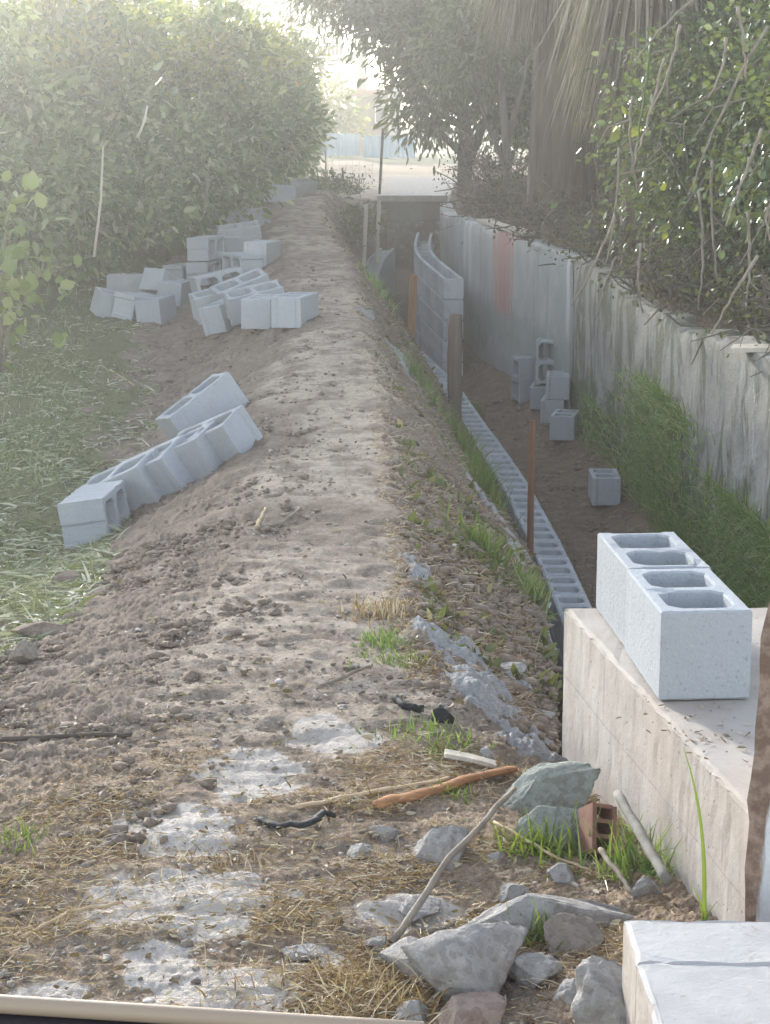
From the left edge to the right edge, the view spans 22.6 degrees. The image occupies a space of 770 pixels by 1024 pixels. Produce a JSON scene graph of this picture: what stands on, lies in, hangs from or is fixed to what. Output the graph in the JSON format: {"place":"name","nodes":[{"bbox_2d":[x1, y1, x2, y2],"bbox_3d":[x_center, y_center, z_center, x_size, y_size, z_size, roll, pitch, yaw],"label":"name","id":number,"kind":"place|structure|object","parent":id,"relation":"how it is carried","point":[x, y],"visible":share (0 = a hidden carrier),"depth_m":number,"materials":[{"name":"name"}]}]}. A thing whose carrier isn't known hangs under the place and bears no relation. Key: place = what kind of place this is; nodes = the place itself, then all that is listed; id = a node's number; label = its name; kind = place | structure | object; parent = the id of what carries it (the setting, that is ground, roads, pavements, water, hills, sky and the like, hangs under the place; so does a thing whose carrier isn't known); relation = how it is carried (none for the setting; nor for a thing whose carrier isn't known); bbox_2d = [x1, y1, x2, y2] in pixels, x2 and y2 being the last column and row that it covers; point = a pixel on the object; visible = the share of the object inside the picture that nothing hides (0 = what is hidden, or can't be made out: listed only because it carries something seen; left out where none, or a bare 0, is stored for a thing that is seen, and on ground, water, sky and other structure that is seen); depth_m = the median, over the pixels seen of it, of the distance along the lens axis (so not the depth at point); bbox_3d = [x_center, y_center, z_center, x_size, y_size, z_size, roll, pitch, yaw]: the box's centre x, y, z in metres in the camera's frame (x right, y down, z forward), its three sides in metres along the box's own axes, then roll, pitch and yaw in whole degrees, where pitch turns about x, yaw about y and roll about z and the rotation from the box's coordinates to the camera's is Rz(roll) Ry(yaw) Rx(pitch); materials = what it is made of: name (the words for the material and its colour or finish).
{"place":"outdoors","nodes":[
{"label":"outdoors","id":0,"kind":"place"},
{"bbox_2d":[186,235,224,260],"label":"concrete block","id":1,"kind":"object","parent":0,"point":[205,247],"depth_m":16.40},
{"bbox_2d":[124,0,496,126],"label":"sky","id":2,"kind":"structure","parent":0,"point":[349,68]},
{"bbox_2d":[0,127,769,1023],"bbox_3d":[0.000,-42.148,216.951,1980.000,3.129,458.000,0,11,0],"label":"ground","id":3,"kind":"structure","parent":0,"point":[326,551],"depth_m":5.52,"materials":[{"name":"soil"}]},
{"bbox_2d":[0,170,81,372],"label":"broad leaved plant","id":4,"kind":"object","parent":3,"relation":"on","point":[31,180],"visible":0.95,"depth_m":12.45,"materials":[{"name":"green plant"}]},
{"bbox_2d":[0,0,131,311],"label":"citrus tree","id":5,"kind":"object","parent":3,"relation":"on","point":[16,80],"visible":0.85,"depth_m":15.05,"materials":[{"name":"green plant"}]},
{"bbox_2d":[0,259,178,657],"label":"cut grass","id":6,"kind":"structure","parent":3,"relation":"on","point":[42,601],"depth_m":8.41,"materials":[{"name":"plant"}]},
{"bbox_2d":[0,227,185,489],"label":"field grass","id":7,"kind":"structure","parent":3,"relation":"on","point":[42,428],"depth_m":11.80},
{"bbox_2d":[57,480,130,549],"bbox_3d":[-1.224,0.009,8.142,0.197,0.198,0.397,-8,11,8],"label":"concrete block","id":8,"kind":"object","parent":3,"relation":"on","point":[90,511],"depth_m":7.96,"materials":[{"name":"concrete"}]},
{"bbox_2d":[90,287,119,317],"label":"concrete block","id":9,"kind":"object","parent":3,"relation":"on","point":[102,303],"depth_m":14.98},
{"bbox_2d":[0,0,230,292],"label":"citrus tree","id":10,"kind":"object","parent":3,"relation":"on","point":[75,20],"visible":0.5,"depth_m":16.68,"materials":[{"name":"green plant"}]},
{"bbox_2d":[85,448,163,510],"bbox_3d":[-1.145,-0.096,8.484,0.397,0.197,0.198,-22,18,32],"label":"concrete block","id":11,"kind":"object","parent":3,"relation":"on","point":[141,486],"depth_m":8.35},
{"bbox_2d":[111,292,153,320],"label":"concrete block","id":12,"kind":"object","parent":3,"relation":"on","point":[124,306],"depth_m":14.89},
{"bbox_2d":[0,0,308,259],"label":"citrus tree","id":13,"kind":"object","parent":3,"relation":"on","point":[206,78],"visible":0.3,"depth_m":18.94,"materials":[{"name":"green plant"}]},
{"bbox_2d":[135,294,176,324],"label":"concrete block","id":14,"kind":"object","parent":3,"relation":"on","point":[160,309],"depth_m":14.74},
{"bbox_2d":[157,279,190,306],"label":"concrete block","id":15,"kind":"object","parent":3,"relation":"on","point":[180,289],"depth_m":15.64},
{"bbox_2d":[0,252,354,886],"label":"soil clods","id":16,"kind":"object","parent":3,"relation":"on","point":[172,548],"visible":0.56,"depth_m":5.70,"materials":[{"name":"soil"}]},
{"bbox_2d":[122,435,193,494],"bbox_3d":[-1.018,-0.154,8.495,0.398,0.197,0.198,-21,22,38],"label":"concrete block","id":17,"kind":"object","parent":16,"relation":"on","point":[167,470],"depth_m":8.34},
{"bbox_2d":[153,420,222,480],"bbox_3d":[-0.890,-0.218,8.504,0.398,0.197,0.198,-20,17,33],"label":"concrete block","id":18,"kind":"object","parent":3,"relation":"on","point":[198,456],"depth_m":8.35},
{"bbox_2d":[83,823,308,896],"bbox_3d":[-0.418,0.747,3.999,0.476,0.106,0.407,-5,12,-22],"label":"straw tuft","id":19,"kind":"object","parent":3,"relation":"on","point":[221,864],"visible":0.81,"depth_m":4.02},
{"bbox_2d":[155,372,248,439],"bbox_3d":[-0.914,-0.504,9.641,0.398,0.197,0.198,-41,18,-22],"label":"concrete block","id":20,"kind":"object","parent":3,"relation":"on","point":[212,395],"depth_m":9.57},
{"bbox_2d":[0,994,423,1023],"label":"pipe","id":21,"kind":"object","parent":3,"relation":"on","point":[16,1009],"visible":1,"depth_m":0.86,"materials":[{"name":"beige"}]},
{"bbox_2d":[94,0,330,206],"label":"citrus tree","id":22,"kind":"object","parent":3,"relation":"on","point":[282,157],"visible":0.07,"depth_m":23.02,"materials":[{"name":"green plant"}]},
{"bbox_2d":[198,299,236,335],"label":"concrete block","id":23,"kind":"object","parent":3,"relation":"on","point":[213,318],"depth_m":13.28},
{"bbox_2d":[175,405,262,461],"bbox_3d":[-0.764,-0.288,8.512,0.397,0.197,0.198,-20,21,36],"label":"concrete block","id":24,"kind":"object","parent":3,"relation":"on","point":[233,433],"depth_m":8.39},
{"bbox_2d":[210,267,269,301],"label":"concrete block","id":25,"kind":"object","parent":3,"relation":"on","point":[254,276],"depth_m":13.92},
{"bbox_2d":[221,252,262,277],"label":"concrete block","id":26,"kind":"object","parent":3,"relation":"on","point":[246,262],"depth_m":15.45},
{"bbox_2d":[222,279,284,325],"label":"concrete block","id":27,"kind":"object","parent":3,"relation":"on","point":[232,298],"depth_m":13.10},
{"bbox_2d":[167,0,345,101],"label":"tall tree","id":28,"kind":"object","parent":3,"relation":"on","point":[275,2],"visible":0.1,"depth_m":54.48,"materials":[{"name":"green plant"}]},
{"bbox_2d":[241,294,278,329],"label":"concrete block","id":29,"kind":"object","parent":3,"relation":"on","point":[255,311],"depth_m":12.47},
{"bbox_2d":[244,239,280,266],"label":"concrete block","id":30,"kind":"object","parent":3,"relation":"on","point":[269,251],"depth_m":15.66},
{"bbox_2d":[188,0,351,200],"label":"citrus tree","id":31,"kind":"object","parent":3,"relation":"on","point":[303,96],"visible":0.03,"depth_m":25.85,"materials":[{"name":"green plant"}]},
{"bbox_2d":[160,941,424,1015],"bbox_3d":[-0.119,0.874,3.483,0.590,0.139,0.395,0,11,0],"label":"straw tuft","id":32,"kind":"object","parent":3,"relation":"on","point":[204,995],"visible":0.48,"depth_m":3.51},
{"bbox_2d":[271,291,317,327],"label":"concrete block","id":33,"kind":"object","parent":3,"relation":"on","point":[289,309],"depth_m":12.03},
{"bbox_2d":[260,14,337,185],"bbox_3d":[-2.112,-6.233,29.884,2.785,2.977,2.436,0,11,0],"label":"citrus tree","id":34,"kind":"object","parent":3,"relation":"on","point":[305,44],"visible":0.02,"depth_m":29.45,"materials":[{"name":"green plant"}]},
{"bbox_2d":[0,197,622,1019],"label":"pebbles","id":35,"kind":"object","parent":3,"relation":"on","point":[342,705],"visible":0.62,"depth_m":4.50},
{"bbox_2d":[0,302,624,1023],"bbox_3d":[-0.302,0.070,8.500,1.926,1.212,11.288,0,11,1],"label":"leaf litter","id":36,"kind":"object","parent":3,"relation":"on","point":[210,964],"visible":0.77,"depth_m":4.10,"materials":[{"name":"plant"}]},
{"bbox_2d":[0,712,673,1023],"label":"dry straw","id":37,"kind":"object","parent":3,"relation":"on","point":[613,943],"visible":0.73,"depth_m":3.88,"materials":[{"name":"plant"}]},
{"bbox_2d":[321,134,359,155],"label":"sheet fence","id":38,"kind":"object","parent":3,"relation":"on","point":[346,140],"visible":0.86,"depth_m":59.14,"materials":[{"name":"metal"}]},
{"bbox_2d":[297,165,384,198],"bbox_3d":[-0.740,-4.641,27.101,1.472,0.519,2.739,0,11,0],"label":"brush pile","id":39,"kind":"object","parent":3,"relation":"on","point":[345,184],"visible":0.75,"depth_m":26.81,"materials":[{"name":"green plant"}]},
{"bbox_2d":[310,69,372,157],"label":"garden shrub","id":40,"kind":"object","parent":3,"relation":"on","point":[346,120],"visible":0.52,"depth_m":60.88,"materials":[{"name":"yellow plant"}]},
{"bbox_2d":[315,42,400,158],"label":"house","id":41,"kind":"structure","parent":3,"relation":"on","point":[371,114],"depth_m":64.56,"materials":[{"name":"ceramic"}]},
{"bbox_2d":[203,931,523,1023],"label":"straw tuft","id":42,"kind":"object","parent":3,"relation":"on","point":[345,993],"visible":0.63,"depth_m":3.42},
{"bbox_2d":[334,196,407,246],"bbox_3d":[-0.400,-3.548,23.592,1.314,0.617,6.941,0,11,0],"label":"brush pile","id":43,"kind":"object","parent":3,"relation":"on","point":[353,219],"visible":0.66,"depth_m":22.43,"materials":[{"name":"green plant"}]},
{"bbox_2d":[295,776,449,809],"bbox_3d":[-0.024,0.638,4.384,0.395,0.015,0.020,-6,13,-28],"label":"stick","id":44,"kind":"object","parent":3,"relation":"on","point":[327,801],"visible":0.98,"depth_m":4.37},
{"bbox_2d":[366,248,394,300],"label":"block wall","id":45,"kind":"structure","parent":3,"relation":"on","point":[384,267],"depth_m":24.05,"materials":[{"name":"concrete"}]},
{"bbox_2d":[338,590,438,627],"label":"grass tuft","id":46,"kind":"object","parent":3,"relation":"on","point":[385,611],"visible":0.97,"depth_m":5.80,"materials":[{"name":"plant"}]},
{"bbox_2d":[363,135,414,157],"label":"sheet fence","id":47,"kind":"object","parent":3,"relation":"on","point":[389,147],"visible":0.76,"depth_m":58.96,"materials":[{"name":"metal"}]},
{"bbox_2d":[256,0,532,196],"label":"leafy tree","id":48,"kind":"object","parent":3,"relation":"on","point":[389,24],"visible":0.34,"depth_m":24.02,"materials":[{"name":"green plant"}]},
{"bbox_2d":[373,936,432,988],"bbox_3d":[0.054,0.830,3.584,0.109,0.061,0.218,-9,15,-39],"label":"concrete lump","id":49,"kind":"object","parent":3,"relation":"on","point":[394,948],"visible":0.39,"depth_m":3.55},
{"bbox_2d":[388,786,516,942],"bbox_3d":[0.147,0.706,3.897,0.018,0.129,0.599,6,13,26],"label":"stick","id":50,"kind":"object","parent":49,"relation":"on","point":[395,937],"visible":1,"depth_m":3.83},
{"bbox_2d":[366,194,447,222],"bbox_3d":[0.300,-4.261,29.481,1.300,1.170,0.480,0,11,0],"label":"culvert headwall","id":51,"kind":"object","parent":3,"relation":"on","point":[411,208],"visible":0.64,"depth_m":29.24,"materials":[{"name":"concrete"}]},
{"bbox_2d":[353,706,512,765],"bbox_3d":[0.129,0.568,4.765,0.336,0.112,0.316,-5,13,-24],"label":"grass tuft","id":52,"kind":"object","parent":3,"relation":"on","point":[432,729],"visible":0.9,"depth_m":4.76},
{"bbox_2d":[316,191,550,728],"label":"bank litter","id":53,"kind":"object","parent":3,"relation":"on","point":[454,608],"visible":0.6,"depth_m":6.75,"materials":[{"name":"plant"}]},
{"bbox_2d":[414,232,463,374],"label":"block wall","id":54,"kind":"structure","parent":3,"relation":"on","point":[440,289],"depth_m":19.57,"materials":[{"name":"concrete"}]},
{"bbox_2d":[412,825,468,870],"bbox_3d":[0.111,0.713,4.063,0.126,0.120,0.120,5,12,23],"label":"concrete lump","id":55,"kind":"object","parent":3,"relation":"on","point":[435,844],"visible":0.67,"depth_m":4.03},
{"bbox_2d":[322,217,562,753],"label":"bank clods","id":56,"kind":"object","parent":3,"relation":"on","point":[522,724],"visible":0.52,"depth_m":6.60,"materials":[{"name":"soil"}]},
{"bbox_2d":[325,196,562,732],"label":"bank weeds","id":57,"kind":"object","parent":3,"relation":"on","point":[440,481],"visible":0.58,"depth_m":7.13,"materials":[{"name":"green plant"}]},
{"bbox_2d":[372,766,517,810],"bbox_3d":[0.150,0.634,4.450,0.456,0.042,0.060,-10,15,-42],"label":"palm sheath","id":58,"kind":"object","parent":3,"relation":"on","point":[383,802],"visible":0.98,"depth_m":4.39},
{"bbox_2d":[447,314,462,417],"bbox_3d":[0.533,-1.025,14.688,0.120,0.966,0.120,0,11,0],"label":"wooden post","id":59,"kind":"object","parent":3,"relation":"on","point":[454,362],"visible":0.73,"depth_m":14.62,"materials":[{"name":"brown wood"}]},
{"bbox_2d":[387,0,534,201],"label":"leafy tree","id":60,"kind":"object","parent":3,"relation":"on","point":[471,68],"visible":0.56,"depth_m":20.99,"materials":[{"name":"green plant"}]},
{"bbox_2d":[400,921,527,1001],"bbox_3d":[0.136,0.833,3.494,0.215,0.189,0.200,3,12,15],"label":"concrete lump","id":61,"kind":"object","parent":3,"relation":"on","point":[474,957],"visible":0.81,"depth_m":3.42,"materials":[{"name":"concrete"}]},
{"bbox_2d":[410,129,528,203],"bbox_3d":[1.386,-4.324,24.262,2.176,1.143,5.663,0,11,0],"label":"brush pile","id":62,"kind":"object","parent":3,"relation":"on","point":[494,165],"visible":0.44,"depth_m":23.73,"materials":[{"name":"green plant"}]},
{"bbox_2d":[435,991,506,1023],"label":"stone","id":63,"kind":"object","parent":3,"relation":"on","point":[482,1007],"visible":0.99,"depth_m":3.34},
{"bbox_2d":[444,404,499,489],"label":"grass tuft","id":64,"kind":"object","parent":3,"relation":"on","point":[461,438],"visible":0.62,"depth_m":11.55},
{"bbox_2d":[427,134,527,229],"bbox_3d":[1.226,-3.477,20.495,1.561,1.089,3.715,0,11,0],"label":"brush pile","id":65,"kind":"object","parent":3,"relation":"on","point":[488,194],"visible":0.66,"depth_m":20.32,"materials":[{"name":"brown plant"}]},
{"bbox_2d":[433,487,524,581],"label":"grass tuft","id":66,"kind":"object","parent":3,"relation":"on","point":[488,543],"visible":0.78,"depth_m":7.47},
{"bbox_2d":[450,437,526,529],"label":"grass tuft","id":67,"kind":"object","parent":3,"relation":"on","point":[488,482],"visible":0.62,"depth_m":9.60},
{"bbox_2d":[421,352,591,683],"bbox_3d":[0.764,-0.128,14.559,0.369,0.962,10.424,-1,11,-4],"label":"block footing","id":68,"kind":"object","parent":3,"relation":"on","point":[553,559],"visible":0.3,"depth_m":12.37,"materials":[{"name":"concrete"}]},
{"bbox_2d":[439,203,586,409],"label":"retaining wall","id":69,"kind":"structure","parent":3,"relation":"on","point":[517,300],"depth_m":18.15,"materials":[{"name":"concrete"}]},
{"bbox_2d":[511,355,535,402],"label":"concrete block","id":70,"kind":"object","parent":3,"relation":"on","point":[523,367],"depth_m":17.08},
{"bbox_2d":[455,0,595,226],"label":"palm tree","id":71,"kind":"object","parent":3,"relation":"on","point":[551,161],"visible":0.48,"depth_m":18.57,"materials":[{"name":"brown plant"}]},
{"bbox_2d":[527,420,534,553],"bbox_3d":[0.861,-0.052,11.366,0.031,0.986,0.031,11,16,44],"label":"wooden stake","id":72,"kind":"object","parent":3,"relation":"on","point":[530,499],"visible":0.81,"depth_m":11.34,"materials":[{"name":"brown wood"}]},
{"bbox_2d":[508,952,562,988],"bbox_3d":[0.279,0.831,3.499,0.105,0.061,0.100,-2,2,-42],"label":"concrete lump","id":73,"kind":"object","parent":3,"relation":"on","point":[530,966],"visible":0.88,"depth_m":3.46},
{"bbox_2d":[509,544,561,672],"bbox_3d":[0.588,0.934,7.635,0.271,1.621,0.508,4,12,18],"label":"grass tuft","id":74,"kind":"object","parent":3,"relation":"on","point":[529,587],"visible":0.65,"depth_m":7.45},
{"bbox_2d":[476,799,597,878],"bbox_3d":[0.335,0.688,4.079,0.239,0.114,0.307,11,15,42],"label":"grass tuft","id":75,"kind":"object","parent":3,"relation":"on","point":[546,845],"visible":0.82,"depth_m":4.08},
{"bbox_2d":[462,164,620,252],"bbox_3d":[1.848,-2.636,17.372,2.322,1.000,2.619,0,11,0],"label":"brush pile","id":76,"kind":"object","parent":3,"relation":"on","point":[581,206],"visible":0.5,"depth_m":17.23,"materials":[{"name":"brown plant"}]},
{"bbox_2d":[515,805,578,850],"bbox_3d":[0.371,0.694,4.182,0.188,0.101,0.133,4,27,-11],"label":"concrete fragment","id":77,"kind":"object","parent":3,"relation":"on","point":[537,813],"visible":0.39,"depth_m":4.16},
{"bbox_2d":[461,893,633,939],"bbox_3d":[0.330,0.787,3.702,0.376,0.119,0.107,-1,11,-4],"label":"concrete lump","id":78,"kind":"object","parent":3,"relation":"on","point":[549,904],"visible":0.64,"depth_m":3.67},
{"bbox_2d":[500,761,600,813],"bbox_3d":[0.369,0.635,4.406,0.253,0.083,0.153,-3,45,5],"label":"concrete fragment","id":79,"kind":"object","parent":3,"relation":"on","point":[568,784],"visible":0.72,"depth_m":4.38,"materials":[{"name":"concrete"}]},
{"bbox_2d":[540,394,566,422],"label":"concrete block","id":80,"kind":"object","parent":3,"relation":"on","point":[548,408],"depth_m":16.08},
{"bbox_2d":[546,371,569,399],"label":"concrete block","id":81,"kind":"object","parent":80,"relation":"on","point":[557,385],"depth_m":16.05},
{"bbox_2d":[398,311,714,713],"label":"ditch clods","id":82,"kind":"object","parent":3,"relation":"on","point":[546,477],"visible":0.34,"depth_m":14.25,"materials":[{"name":"soil"}]},
{"bbox_2d":[550,409,579,440],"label":"concrete block","id":83,"kind":"object","parent":3,"relation":"on","point":[562,421],"depth_m":15.40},
{"bbox_2d":[543,913,604,958],"bbox_3d":[0.358,0.789,3.578,0.104,0.075,0.099,-6,13,-28],"label":"concrete lump","id":84,"kind":"object","parent":3,"relation":"on","point":[581,933],"visible":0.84,"depth_m":3.57,"materials":[{"name":"grey stone"}]},
{"bbox_2d":[568,384,620,466],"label":"grass clump","id":85,"kind":"object","parent":3,"relation":"on","point":[596,434],"visible":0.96,"depth_m":14.85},
{"bbox_2d":[578,802,616,856],"bbox_3d":[0.452,0.681,4.105,0.056,0.107,0.075,9,-21,-16],"label":"broken brick","id":86,"kind":"object","parent":3,"relation":"on","point":[588,813],"visible":0.77,"depth_m":4.09,"materials":[{"name":"brick"}]},
{"bbox_2d":[571,955,625,1023],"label":"concrete lump","id":87,"kind":"object","parent":3,"relation":"on","point":[598,998],"visible":0.62,"depth_m":3.23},
{"bbox_2d":[588,468,620,505],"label":"concrete block","id":88,"kind":"object","parent":3,"relation":"on","point":[602,483],"depth_m":13.37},
{"bbox_2d":[475,22,751,162],"bbox_3d":[3.090,-6.440,23.267,5.781,5.257,3.284,0,11,0],"label":"ivy shrub","id":89,"kind":"object","parent":3,"relation":"on","point":[522,116],"visible":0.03,"depth_m":23.33,"materials":[{"name":"green plant"}]},
{"bbox_2d":[509,189,737,272],"bbox_3d":[2.145,-2.272,15.683,2.127,0.755,3.114,-6,13,-26],"label":"brush pile","id":90,"kind":"object","parent":3,"relation":"on","point":[595,238],"visible":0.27,"depth_m":15.54,"materials":[{"name":"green plant"}]},
{"bbox_2d":[575,801,682,889],"bbox_3d":[0.521,0.705,3.971,0.258,0.175,0.249,0,11,0],"label":"grass tuft","id":91,"kind":"object","parent":3,"relation":"on","point":[622,856],"visible":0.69,"depth_m":3.97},
{"bbox_2d":[525,0,744,271],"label":"palm tree","id":92,"kind":"object","parent":3,"relation":"on","point":[598,23],"visible":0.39,"depth_m":14.67,"materials":[{"name":"brown plant"}]},
{"bbox_2d":[613,789,671,884],"bbox_3d":[0.513,0.646,3.855,0.022,0.051,0.403,-1,12,-7],"label":"plastic pipe","id":93,"kind":"object","parent":3,"relation":"on","point":[648,848],"visible":1,"depth_m":3.83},
{"bbox_2d":[519,2,767,212],"bbox_3d":[2.859,-4.660,19.029,3.200,3.527,2.726,0,11,0],"label":"ivy shrub","id":94,"kind":"object","parent":3,"relation":"on","point":[604,156],"visible":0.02,"depth_m":19.12,"materials":[{"name":"green plant"}]},
{"bbox_2d":[588,350,715,553],"bbox_3d":[1.783,-0.459,12.978,0.453,1.086,3.401,-1,11,-5],"label":"grass clump","id":95,"kind":"object","parent":3,"relation":"on","point":[646,485],"visible":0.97,"depth_m":12.92,"materials":[{"name":"plant"}]},
{"bbox_2d":[550,0,769,294],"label":"ivy shrub","id":96,"kind":"object","parent":3,"relation":"on","point":[661,145],"visible":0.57,"depth_m":13.13,"materials":[{"name":"green plant"}]},
{"bbox_2d":[554,219,769,326],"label":"brush pile","id":97,"kind":"object","parent":3,"relation":"on","point":[669,286],"visible":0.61,"depth_m":12.97,"materials":[{"name":"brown plant"}]},
{"bbox_2d":[562,608,767,921],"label":"parapet wall","id":98,"kind":"structure","parent":3,"relation":"on","point":[643,770],"depth_m":4.05,"materials":[{"name":"concrete"}]},
{"bbox_2d":[596,532,710,645],"bbox_3d":[0.643,0.185,4.653,0.196,0.196,0.396,-1,11,-4],"label":"concrete block","id":99,"kind":"object","parent":98,"relation":"on","point":[619,556],"depth_m":4.63,"materials":[{"name":"concrete"}]},
{"bbox_2d":[625,568,752,699],"bbox_3d":[0.664,0.264,4.259,0.196,0.196,0.396,-1,11,-3],"label":"concrete block","id":100,"kind":"object","parent":98,"relation":"on","point":[688,633],"depth_m":4.08,"materials":[{"name":"concrete"}]},
{"bbox_2d":[745,602,769,921],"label":"pillar","id":101,"kind":"structure","parent":98,"relation":"on","point":[757,884],"depth_m":3.39,"materials":[{"name":"paint"}]},
{"bbox_2d":[570,258,769,591],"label":"retaining wall","id":102,"kind":"structure","parent":3,"relation":"on","point":[728,398],"depth_m":12.43,"materials":[{"name":"concrete"}]},
{"bbox_2d":[629,493,723,563],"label":"grass clump","id":103,"kind":"object","parent":3,"relation":"on","point":[668,527],"visible":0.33,"depth_m":12.00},
{"bbox_2d":[609,0,769,299],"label":"ivy shrub","id":104,"kind":"object","parent":3,"relation":"on","point":[698,223],"visible":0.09,"depth_m":13.79,"materials":[{"name":"green plant"}]},
{"bbox_2d":[622,920,769,1023],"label":"concrete slab","id":105,"kind":"structure","parent":3,"relation":"on","point":[704,972],"depth_m":3.03,"materials":[{"name":"concrete"}]},
{"bbox_2d":[683,748,717,920],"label":"grass stalk","id":106,"kind":"object","parent":3,"relation":"on","point":[703,906],"depth_m":3.53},
{"bbox_2d":[636,238,769,376],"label":"brush pile","id":107,"kind":"object","parent":3,"relation":"on","point":[760,297],"visible":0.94,"depth_m":11.50,"materials":[{"name":"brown plant"}]},
{"bbox_2d":[644,0,769,312],"bbox_3d":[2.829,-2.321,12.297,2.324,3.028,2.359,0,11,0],"label":"ivy shrub","id":108,"kind":"object","parent":3,"relation":"on","point":[716,103],"visible":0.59,"depth_m":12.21,"materials":[{"name":"green plant"}]},
{"bbox_2d":[660,445,769,607],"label":"grass clump","id":109,"kind":"object","parent":3,"relation":"on","point":[744,567],"visible":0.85,"depth_m":10.85,"materials":[{"name":"plant"}]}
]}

